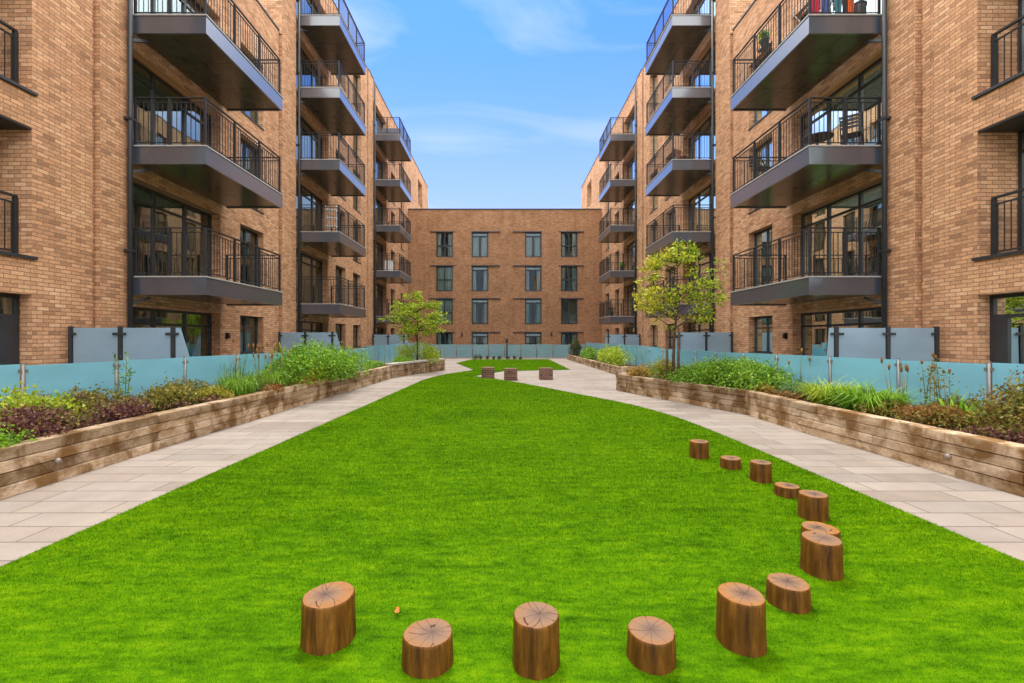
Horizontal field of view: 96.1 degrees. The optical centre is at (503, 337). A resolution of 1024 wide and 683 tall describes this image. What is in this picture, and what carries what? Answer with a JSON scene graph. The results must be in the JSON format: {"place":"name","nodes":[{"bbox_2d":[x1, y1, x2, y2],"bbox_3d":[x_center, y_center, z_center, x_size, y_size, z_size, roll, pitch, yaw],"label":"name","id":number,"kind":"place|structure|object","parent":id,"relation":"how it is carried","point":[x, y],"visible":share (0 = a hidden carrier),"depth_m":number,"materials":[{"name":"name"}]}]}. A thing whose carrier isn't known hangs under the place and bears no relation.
{"place":"outdoors","nodes":[
{"label":"outdoors","id":0,"kind":"place"},
{"bbox_2d":[334,0,676,207],"label":"sky","id":1,"kind":"structure","parent":0,"point":[499,103],"materials":[{"name":"blue"}]},
{"bbox_2d":[0,359,1023,682],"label":"lawn","id":2,"kind":"structure","parent":0,"point":[578,669],"depth_m":2.94,"materials":[{"name":"plant"}]},
{"bbox_2d":[300,581,355,655],"bbox_3d":[-0.923,1.474,2.419,0.272,0.248,0.280,0,0,0],"label":"log stump","id":3,"kind":"object","parent":2,"relation":"on","point":[328,619],"visible":0.96,"depth_m":2.32,"materials":[{"name":"wood"}]},
{"bbox_2d":[401,618,453,678],"bbox_3d":[-0.372,1.518,2.245,0.253,0.161,0.244,0,0,0],"label":"log stump","id":4,"kind":"object","parent":2,"relation":"on","point":[427,648],"visible":0.97,"depth_m":2.17,"materials":[{"name":"wood"}]},
{"bbox_2d":[512,602,559,680],"bbox_3d":[0.157,1.471,2.232,0.233,0.254,0.235,0,0,0],"label":"log stump","id":5,"kind":"object","parent":2,"relation":"on","point":[536,650],"visible":0.98,"depth_m":2.15,"materials":[{"name":"wood"}]},
{"bbox_2d":[626,616,676,675],"bbox_3d":[0.727,1.520,2.268,0.241,0.157,0.245,0,0,0],"label":"log stump","id":6,"kind":"object","parent":2,"relation":"on","point":[651,645],"visible":0.98,"depth_m":2.19,"materials":[{"name":"wood"}]},
{"bbox_2d":[689,439,708,459],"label":"log stump","id":7,"kind":"object","parent":2,"relation":"on","point":[698,449],"visible":0.91,"depth_m":5.97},
{"bbox_2d":[720,455,741,469],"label":"log stump","id":8,"kind":"object","parent":2,"relation":"on","point":[727,462],"visible":0.91,"depth_m":5.50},
{"bbox_2d":[716,582,766,657],"bbox_3d":[1.229,1.463,2.386,0.233,0.270,0.243,0,0,0],"label":"log stump","id":9,"kind":"object","parent":2,"relation":"on","point":[741,618],"visible":0.94,"depth_m":2.30,"materials":[{"name":"wood"}]},
{"bbox_2d":[749,459,771,483],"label":"log stump","id":10,"kind":"object","parent":2,"relation":"on","point":[760,471],"visible":0.91,"depth_m":4.99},
{"bbox_2d":[774,482,799,498],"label":"log stump","id":11,"kind":"object","parent":2,"relation":"on","point":[786,490],"visible":0.88,"depth_m":4.53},
{"bbox_2d":[766,573,811,614],"bbox_3d":[1.688,1.524,2.733,0.233,0.147,0.226,0,0,0],"label":"log stump","id":12,"kind":"object","parent":2,"relation":"on","point":[789,593],"visible":0.96,"depth_m":2.67,"materials":[{"name":"wood"}]},
{"bbox_2d":[798,490,828,522],"bbox_3d":[2.711,1.483,4.030,0.237,0.230,0.231,0,0,0],"label":"log stump","id":13,"kind":"object","parent":2,"relation":"on","point":[813,505],"visible":0.96,"depth_m":3.95,"materials":[{"name":"wood"}]},
{"bbox_2d":[800,521,840,541],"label":"log stump","id":14,"kind":"object","parent":2,"relation":"on","point":[819,527],"visible":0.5,"depth_m":3.51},
{"bbox_2d":[800,531,843,581],"bbox_3d":[2.143,1.474,3.099,0.241,0.247,0.252,0,0,0],"label":"log stump","id":15,"kind":"object","parent":2,"relation":"on","point":[821,555],"visible":0.95,"depth_m":3.02,"materials":[{"name":"wood"}]},
{"bbox_2d":[0,355,1023,565],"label":"paving","id":16,"kind":"structure","parent":0,"point":[33,520],"depth_m":5.49,"materials":[{"name":"stone"}]},
{"bbox_2d":[68,326,189,395],"bbox_3d":[-7.287,0.690,8.992,2.435,1.820,0.075,0,0,0],"label":"glass screen","id":17,"kind":"object","parent":16,"relation":"on","point":[86,345],"visible":0.45,"depth_m":8.99,"materials":[{"name":"glass"}]},
{"bbox_2d":[0,342,422,412],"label":"glass fence","id":18,"kind":"object","parent":16,"relation":"on","point":[62,378],"visible":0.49,"depth_m":7.93,"materials":[{"name":"glass"}]},
{"bbox_2d":[0,358,445,499],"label":"timber planter","id":19,"kind":"object","parent":16,"relation":"on","point":[25,465],"visible":0.9,"depth_m":6.41,"materials":[{"name":"wood"},{"name":"soil"}]},
{"bbox_2d":[0,422,38,447],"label":"shrub","id":20,"kind":"object","parent":19,"relation":"on","point":[5,440],"visible":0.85,"depth_m":4.79,"materials":[{"name":"green plant"}]},
{"bbox_2d":[0,381,86,425],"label":"shrub","id":21,"kind":"object","parent":19,"relation":"on","point":[25,399],"visible":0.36,"depth_m":5.99,"materials":[{"name":"green plant"}]},
{"bbox_2d":[0,402,100,440],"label":"ground cover","id":22,"kind":"object","parent":19,"relation":"on","point":[50,421],"visible":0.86,"depth_m":5.39,"materials":[{"name":"purple plant"}]},
{"bbox_2d":[59,382,129,414],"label":"shrub","id":23,"kind":"object","parent":19,"relation":"on","point":[95,398],"visible":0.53,"depth_m":6.78,"materials":[{"name":"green plant"}]},
{"bbox_2d":[77,393,163,424],"bbox_3d":[-5.503,1.007,6.652,0.962,0.403,1.245,0,0,-36],"label":"ground cover","id":24,"kind":"object","parent":19,"relation":"on","point":[116,410],"visible":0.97,"depth_m":6.49,"materials":[{"name":"purple plant"}]},
{"bbox_2d":[110,351,135,399],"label":"wispy plant","id":25,"kind":"object","parent":19,"relation":"on","point":[128,379],"visible":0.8,"depth_m":7.34,"materials":[{"name":"green plant"}]},
{"bbox_2d":[131,371,206,412],"bbox_3d":[-5.647,0.878,7.645,1.055,0.658,1.319,0,0,0],"label":"shrub","id":26,"kind":"object","parent":19,"relation":"on","point":[174,395],"visible":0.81,"depth_m":7.49,"materials":[{"name":"green plant"}]},
{"bbox_2d":[188,380,233,404],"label":"shrub","id":27,"kind":"object","parent":19,"relation":"on","point":[218,390],"visible":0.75,"depth_m":8.27,"materials":[{"name":"yellow plant"}]},
{"bbox_2d":[200,364,269,396],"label":"grass clump","id":28,"kind":"object","parent":19,"relation":"on","point":[238,387],"visible":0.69,"depth_m":9.04,"materials":[{"name":"green plant"}]},
{"bbox_2d":[216,351,256,383],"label":"grass clump","id":29,"kind":"object","parent":19,"relation":"on","point":[232,374],"visible":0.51,"depth_m":9.38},
{"bbox_2d":[232,338,273,391],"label":"flower stalks","id":30,"kind":"object","parent":19,"relation":"on","point":[258,355],"visible":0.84,"depth_m":9.95,"materials":[{"name":"brown plant"}]},
{"bbox_2d":[257,364,296,386],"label":"grass clump","id":31,"kind":"object","parent":19,"relation":"on","point":[275,378],"visible":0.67,"depth_m":10.23,"materials":[{"name":"green plant"}]},
{"bbox_2d":[261,333,356,385],"bbox_3d":[-5.007,0.548,11.943,2.122,1.316,3.212,0,0,0],"label":"shrub","id":32,"kind":"object","parent":19,"relation":"on","point":[299,363],"visible":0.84,"depth_m":11.66,"materials":[{"name":"green plant"}]},
{"bbox_2d":[332,345,372,377],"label":"shrub","id":33,"kind":"object","parent":19,"relation":"on","point":[355,355],"visible":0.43,"depth_m":13.87,"materials":[{"name":"green plant"}]},
{"bbox_2d":[377,289,452,359],"bbox_3d":[-3.997,-0.514,21.192,3.550,3.370,2.350,0,0,-9],"label":"young tree","id":34,"kind":"object","parent":19,"relation":"on","point":[416,315],"visible":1,"depth_m":20.92,"materials":[{"name":"green plant"}]},
{"bbox_2d":[395,339,443,362],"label":"shrub","id":35,"kind":"object","parent":19,"relation":"on","point":[425,349],"visible":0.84,"depth_m":21.32,"materials":[{"name":"green plant"}]},
{"bbox_2d":[278,332,340,352],"bbox_3d":[-7.287,0.690,17.343,2.435,1.820,0.075,0,0,0],"label":"glass screen","id":36,"kind":"object","parent":16,"relation":"on","point":[289,339],"visible":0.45,"depth_m":17.34,"materials":[{"name":"glass"}]},
{"bbox_2d":[372,334,409,358],"bbox_3d":[-7.287,0.690,29.742,2.435,1.820,0.075,0,0,0],"label":"glass screen","id":37,"kind":"object","parent":16,"relation":"on","point":[387,339],"visible":0.35,"depth_m":29.74,"materials":[{"name":"glass"}]},
{"bbox_2d":[425,344,585,357],"bbox_3d":[0.050,1.054,35.400,12.490,1.092,0.048,0,0,0],"label":"glass fence","id":38,"kind":"object","parent":16,"relation":"on","point":[495,350],"visible":0.78,"depth_m":35.39,"materials":[{"name":"glass"}]},
{"bbox_2d":[504,368,516,380],"bbox_3d":[0.250,1.380,17.300,0.490,0.440,0.490,0,0,0],"label":"cube seat","id":39,"kind":"object","parent":16,"relation":"on","point":[510,374],"visible":0.98,"depth_m":17.05,"materials":[{"name":"brick"}]},
{"bbox_2d":[539,367,552,379],"bbox_3d":[1.600,1.380,17.600,0.490,0.440,0.490,0,0,0],"label":"cube seat","id":40,"kind":"object","parent":16,"relation":"on","point":[545,373],"visible":1,"depth_m":17.36,"materials":[{"name":"brick"}]},
{"bbox_2d":[567,355,648,374],"bbox_3d":[5.405,1.419,26.500,1.623,0.356,14.398,0,0,0],"label":"timber planter","id":41,"kind":"object","parent":16,"relation":"on","point":[608,368],"visible":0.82,"depth_m":22.32,"materials":[{"name":"wood"}]},
{"bbox_2d":[579,346,599,359],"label":"shrub","id":42,"kind":"object","parent":41,"relation":"on","point":[588,352],"visible":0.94,"depth_m":26.93,"materials":[{"name":"green plant"}]},
{"bbox_2d":[596,344,634,366],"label":"bush","id":43,"kind":"object","parent":41,"relation":"on","point":[613,355],"visible":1,"depth_m":21.60,"materials":[{"name":"green plant"}]},
{"bbox_2d":[605,334,639,345],"bbox_3d":[7.537,0.690,29.192,2.235,1.820,0.075,0,0,0],"label":"glass screen","id":44,"kind":"object","parent":16,"relation":"on","point":[633,340],"visible":0.43,"depth_m":29.19,"materials":[{"name":"glass"}]},
{"bbox_2d":[675,332,732,352],"bbox_3d":[7.537,0.690,17.392,2.235,1.820,0.075,0,0,0],"label":"glass screen","id":45,"kind":"object","parent":16,"relation":"on","point":[710,341],"visible":0.33,"depth_m":17.39,"materials":[{"name":"glass"}]},
{"bbox_2d":[586,342,1023,415],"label":"glass fence","id":46,"kind":"object","parent":16,"relation":"on","point":[974,378],"visible":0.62,"depth_m":8.35,"materials":[{"name":"glass"}]},
{"bbox_2d":[616,372,1023,496],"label":"timber planter","id":47,"kind":"object","parent":16,"relation":"on","point":[997,464],"visible":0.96,"depth_m":6.38,"materials":[{"name":"wood"}]},
{"bbox_2d":[626,363,653,376],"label":"ground cover","id":48,"kind":"object","parent":47,"relation":"on","point":[636,371],"visible":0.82,"depth_m":13.36,"materials":[{"name":"orange plant"}]},
{"bbox_2d":[640,355,684,379],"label":"shrub","id":49,"kind":"object","parent":47,"relation":"on","point":[660,367],"visible":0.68,"depth_m":12.78,"materials":[{"name":"yellow plant"}]},
{"bbox_2d":[632,238,731,379],"bbox_3d":[4.864,-0.764,12.453,2.898,3.968,2.309,0,0,0],"label":"young tree","id":50,"kind":"object","parent":47,"relation":"on","point":[688,254],"visible":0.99,"depth_m":12.34,"materials":[{"name":"green plant"}]},
{"bbox_2d":[664,353,802,391],"bbox_3d":[5.262,0.775,10.790,1.920,0.869,3.660,0,0,-22],"label":"shrub","id":51,"kind":"object","parent":47,"relation":"on","point":[727,373],"visible":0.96,"depth_m":10.42,"materials":[{"name":"green plant"}]},
{"bbox_2d":[768,390,807,400],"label":"ground cover","id":52,"kind":"object","parent":47,"relation":"on","point":[787,394],"visible":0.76,"depth_m":8.90,"materials":[{"name":"orange plant"}]},
{"bbox_2d":[776,376,820,397],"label":"grass clump","id":53,"kind":"object","parent":47,"relation":"on","point":[793,388],"visible":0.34,"depth_m":9.03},
{"bbox_2d":[781,374,882,404],"bbox_3d":[5.874,0.940,8.231,1.853,0.519,1.778,0,0,0],"label":"grass clump","id":54,"kind":"object","parent":47,"relation":"on","point":[812,392],"visible":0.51,"depth_m":8.16,"materials":[{"name":"green plant"}]},
{"bbox_2d":[808,378,929,414],"bbox_3d":[5.897,0.940,7.351,1.874,0.520,1.976,0,0,-25],"label":"grass clump","id":55,"kind":"object","parent":47,"relation":"on","point":[848,399],"visible":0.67,"depth_m":7.23,"materials":[{"name":"green plant"}]},
{"bbox_2d":[854,398,916,418],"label":"ground cover","id":56,"kind":"object","parent":47,"relation":"on","point":[884,411],"visible":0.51,"depth_m":6.79,"materials":[{"name":"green plant"}]},
{"bbox_2d":[917,352,957,405],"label":"leafy stems","id":57,"kind":"object","parent":47,"relation":"on","point":[934,367],"visible":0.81,"depth_m":6.79,"materials":[{"name":"green plant"}]},
{"bbox_2d":[888,401,995,434],"bbox_3d":[5.727,1.030,6.009,1.029,0.356,1.019,0,0,-42],"label":"ground cover","id":58,"kind":"object","parent":47,"relation":"on","point":[931,414],"visible":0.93,"depth_m":6.00,"materials":[{"name":"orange plant"}]},
{"bbox_2d":[910,388,990,424],"bbox_3d":[6.162,0.958,6.273,1.064,0.484,0.978,0,0,-35],"label":"broad leaf plant","id":59,"kind":"object","parent":47,"relation":"on","point":[962,405],"visible":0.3,"depth_m":6.26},
{"bbox_2d":[922,394,1023,423],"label":"ground cover","id":60,"kind":"object","parent":47,"relation":"on","point":[957,398],"visible":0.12,"depth_m":6.87,"materials":[{"name":"brown plant"}]},
{"bbox_2d":[950,366,1023,432],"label":"shrub","id":61,"kind":"object","parent":47,"relation":"on","point":[1003,409],"visible":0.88,"depth_m":5.49,"materials":[{"name":"green plant"}]},
{"bbox_2d":[954,421,1023,443],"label":"ground cover","id":62,"kind":"object","parent":47,"relation":"on","point":[1015,435],"visible":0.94,"depth_m":5.21,"materials":[{"name":"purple plant"}]},
{"bbox_2d":[827,326,939,392],"bbox_3d":[7.537,0.690,9.162,2.235,1.820,0.075,0,0,0],"label":"glass screen","id":63,"kind":"object","parent":16,"relation":"on","point":[908,344],"visible":0.48,"depth_m":9.16,"materials":[{"name":"glass"}]},
{"label":"ground","id":64,"kind":"structure","parent":0,"visible":0},
{"bbox_2d":[0,0,427,364],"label":"apartment building","id":65,"kind":"structure","parent":64,"relation":"on","point":[189,169],"depth_m":12.38,"materials":[{"name":"brick"}]},
{"bbox_2d":[0,293,19,364],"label":"glazed door","id":66,"kind":"structure","parent":65,"relation":"in","point":[9,323],"depth_m":8.21,"materials":[{"name":"black glass"}]},
{"bbox_2d":[133,58,210,146],"bbox_3d":[-8.900,-5.555,12.235,0.070,2.282,3.422,0,0,0],"label":"glazed door","id":67,"kind":"structure","parent":65,"relation":"in","point":[153,77],"depth_m":11.74,"materials":[{"name":"black glass"}]},
{"bbox_2d":[133,307,211,356],"bbox_3d":[-8.946,0.415,12.235,0.163,2.282,3.422,0,0,0],"label":"glazed door","id":68,"kind":"structure","parent":65,"relation":"in","point":[193,325],"depth_m":13.23,"materials":[{"name":"black glass"}]},
{"bbox_2d":[133,182,211,276],"bbox_3d":[-8.947,-2.570,12.235,0.163,2.282,3.422,0,0,0],"label":"glazed door","id":69,"kind":"structure","parent":65,"relation":"in","point":[175,215],"depth_m":12.74,"materials":[{"name":"black glass"}]},
{"bbox_2d":[150,0,210,17],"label":"glazed door","id":70,"kind":"structure","parent":65,"relation":"in","point":[151,1],"depth_m":12.73,"materials":[{"name":"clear glass"}]},
{"bbox_2d":[240,226,257,285],"bbox_3d":[-8.723,-2.563,15.725,0.305,2.296,1.450,0,0,0],"label":"window","id":71,"kind":"structure","parent":65,"relation":"in","point":[244,230],"depth_m":15.82,"materials":[{"name":"black glass"}]},
{"bbox_2d":[240,316,263,354],"bbox_3d":[-8.768,-0.078,15.725,0.397,1.296,1.450,0,0,0],"label":"window","id":72,"kind":"structure","parent":65,"relation":"in","point":[250,327],"depth_m":16.14,"materials":[{"name":"black glass"}]},
{"bbox_2d":[296,251,321,303],"bbox_3d":[-8.946,-2.570,20.735,0.162,2.282,3.422,0,0,0],"label":"glazed door","id":73,"kind":"structure","parent":65,"relation":"in","point":[311,265],"depth_m":21.26,"materials":[{"name":"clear glass"}]},
{"bbox_2d":[296,181,321,230],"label":"glazed door","id":74,"kind":"structure","parent":65,"relation":"in","point":[309,201],"depth_m":21.26,"materials":[{"name":"clear glass"}]},
{"bbox_2d":[296,111,321,159],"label":"glazed door","id":75,"kind":"structure","parent":65,"relation":"in","point":[315,140],"depth_m":21.26,"materials":[{"name":"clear glass"}]},
{"bbox_2d":[296,41,321,87],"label":"glazed door","id":76,"kind":"structure","parent":65,"relation":"in","point":[315,78],"depth_m":20.71,"materials":[{"name":"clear glass"}]},
{"bbox_2d":[373,239,382,270],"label":"glazed door","id":77,"kind":"structure","parent":65,"relation":"in","point":[379,245],"depth_m":32.49,"materials":[{"name":"black glass"}]},
{"bbox_2d":[408,208,601,354],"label":"apartment building","id":78,"kind":"structure","parent":64,"relation":"on","point":[516,276],"depth_m":41.20,"materials":[{"name":"red brick"}]},
{"bbox_2d":[437,299,452,323],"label":"window","id":79,"kind":"structure","parent":78,"relation":"in","point":[447,304],"depth_m":41.44,"materials":[{"name":"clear glass"}]},
{"bbox_2d":[437,266,452,290],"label":"window","id":80,"kind":"structure","parent":78,"relation":"in","point":[444,275],"depth_m":41.44,"materials":[{"name":"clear glass"}]},
{"bbox_2d":[437,232,452,256],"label":"window","id":81,"kind":"structure","parent":78,"relation":"in","point":[450,234],"depth_m":41.39,"materials":[{"name":"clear glass"}]},
{"bbox_2d":[472,299,487,323],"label":"window","id":82,"kind":"structure","parent":78,"relation":"in","point":[474,301],"depth_m":41.42,"materials":[{"name":"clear glass"}]},
{"bbox_2d":[472,266,487,290],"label":"window","id":83,"kind":"structure","parent":78,"relation":"in","point":[474,268],"depth_m":41.42,"materials":[{"name":"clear glass"}]},
{"bbox_2d":[472,232,487,256],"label":"window","id":84,"kind":"structure","parent":78,"relation":"in","point":[479,239],"depth_m":41.43,"materials":[{"name":"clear glass"}]},
{"bbox_2d":[525,299,540,323],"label":"window","id":85,"kind":"structure","parent":78,"relation":"in","point":[527,301],"depth_m":41.42,"materials":[{"name":"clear glass"}]},
{"bbox_2d":[525,266,540,290],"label":"window","id":86,"kind":"structure","parent":78,"relation":"in","point":[527,268],"depth_m":41.42,"materials":[{"name":"grey glass"}]},
{"bbox_2d":[525,232,540,256],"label":"window","id":87,"kind":"structure","parent":78,"relation":"in","point":[532,239],"depth_m":41.44,"materials":[{"name":"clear glass"}]},
{"bbox_2d":[561,266,576,290],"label":"window","id":88,"kind":"structure","parent":78,"relation":"in","point":[574,270],"depth_m":41.39,"materials":[{"name":"clear glass"}]},
{"bbox_2d":[561,232,576,256],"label":"window","id":89,"kind":"structure","parent":78,"relation":"in","point":[574,234],"depth_m":41.35,"materials":[{"name":"clear glass"}]},
{"bbox_2d":[581,0,1023,363],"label":"apartment building","id":90,"kind":"structure","parent":64,"relation":"on","point":[909,213],"depth_m":11.64,"materials":[{"name":"brick"}]},
{"bbox_2d":[627,284,636,315],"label":"glazed door","id":91,"kind":"structure","parent":90,"relation":"in","point":[630,289],"depth_m":32.52,"materials":[{"name":"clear glass"}]},
{"bbox_2d":[627,239,636,270],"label":"glazed door","id":92,"kind":"structure","parent":90,"relation":"in","point":[631,247],"depth_m":32.39,"materials":[{"name":"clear glass"}]},
{"bbox_2d":[627,195,636,225],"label":"glazed door","id":93,"kind":"structure","parent":90,"relation":"in","point":[632,204],"depth_m":32.39,"materials":[{"name":"clear glass"}]},
{"bbox_2d":[689,320,715,331],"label":"glazed door","id":94,"kind":"structure","parent":90,"relation":"in","point":[693,326],"depth_m":21.08,"materials":[{"name":"clear glass"}]},
{"bbox_2d":[689,250,715,303],"bbox_3d":[9.050,-2.570,20.735,0.070,2.282,3.422,0,0,0],"label":"glazed door","id":95,"kind":"structure","parent":90,"relation":"in","point":[706,262],"depth_m":20.88,"materials":[{"name":"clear glass"}]},
{"bbox_2d":[689,180,715,230],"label":"glazed door","id":96,"kind":"structure","parent":90,"relation":"in","point":[703,198],"depth_m":20.97,"materials":[{"name":"clear glass"}]},
{"bbox_2d":[689,110,715,159],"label":"glazed door","id":97,"kind":"structure","parent":90,"relation":"in","point":[705,127],"depth_m":20.87,"materials":[{"name":"clear glass"}]},
{"bbox_2d":[689,40,715,87],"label":"glazed door","id":98,"kind":"structure","parent":90,"relation":"in","point":[700,68],"depth_m":20.66,"materials":[{"name":"clear glass"}]},
{"bbox_2d":[690,0,715,15],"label":"glazed door","id":99,"kind":"structure","parent":90,"relation":"in","point":[700,4],"depth_m":20.87,"materials":[{"name":"clear glass"}]},
{"bbox_2d":[748,316,771,353],"bbox_3d":[8.872,-0.078,15.725,0.305,1.296,1.450,0,0,0],"label":"window","id":100,"kind":"structure","parent":90,"relation":"in","point":[762,325],"depth_m":15.93,"materials":[{"name":"clear glass"}]},
{"bbox_2d":[748,137,771,213],"bbox_3d":[8.873,-5.548,15.725,0.305,2.296,1.450,0,0,0],"label":"window","id":101,"kind":"structure","parent":90,"relation":"in","point":[770,140],"depth_m":15.81,"materials":[{"name":"clear glass"}]},
{"bbox_2d":[748,48,771,130],"bbox_3d":[8.873,-8.533,15.725,0.305,2.296,1.450,0,0,0],"label":"window","id":102,"kind":"structure","parent":90,"relation":"in","point":[758,115],"depth_m":16.06,"materials":[{"name":"clear glass"}]},
{"bbox_2d":[754,227,771,285],"bbox_3d":[8.873,-2.563,15.725,0.305,2.296,1.450,0,0,0],"label":"window","id":103,"kind":"structure","parent":90,"relation":"in","point":[764,236],"depth_m":15.88,"materials":[{"name":"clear glass"}]},
{"bbox_2d":[801,131,834,144],"bbox_3d":[8.000,-4.744,11.750,0.720,0.728,0.720,0,0,0],"label":"bistro table","id":104,"kind":"object","parent":90,"relation":"on","point":[821,136],"visible":0.46,"depth_m":11.69,"materials":[{"name":"black plastic"}]},
{"bbox_2d":[801,307,881,355],"bbox_3d":[9.050,0.415,12.235,0.070,2.282,3.422,0,0,0],"label":"glazed door","id":105,"kind":"structure","parent":90,"relation":"in","point":[815,326],"depth_m":12.91,"materials":[{"name":"clear glass"}]},
{"bbox_2d":[801,182,881,276],"bbox_3d":[9.050,-2.570,12.235,0.070,2.282,3.422,0,0,0],"label":"glazed door","id":106,"kind":"structure","parent":90,"relation":"in","point":[863,208],"depth_m":12.08,"materials":[{"name":"black glass"}]},
{"bbox_2d":[801,57,881,148],"bbox_3d":[9.050,-5.555,12.235,0.070,2.282,3.422,0,0,0],"label":"glazed door","id":107,"kind":"structure","parent":90,"relation":"in","point":[868,83],"depth_m":11.81,"materials":[{"name":"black glass"}]},
{"bbox_2d":[839,111,863,144],"bbox_3d":[8.307,-4.821,10.986,0.452,0.897,0.465,0,0,42],"label":"folding chair","id":108,"kind":"object","parent":90,"relation":"on","point":[849,127],"visible":0.57,"depth_m":10.85,"materials":[{"name":"black plastic"}]},
{"bbox_2d":[990,292,1023,363],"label":"glazed door","id":109,"kind":"structure","parent":90,"relation":"in","point":[1006,310],"depth_m":8.18,"materials":[{"name":"clear glass"}]},
{"bbox_2d":[1018,130,1023,249],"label":"glazed door","id":110,"kind":"structure","parent":90,"relation":"in","point":[1020,134],"depth_m":8.41,"materials":[{"name":"black glass"}]},
{"bbox_2d":[1018,0,1023,71],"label":"glazed door","id":111,"kind":"structure","parent":90,"relation":"in","point":[1020,2],"depth_m":8.41,"materials":[{"name":"black glass"}]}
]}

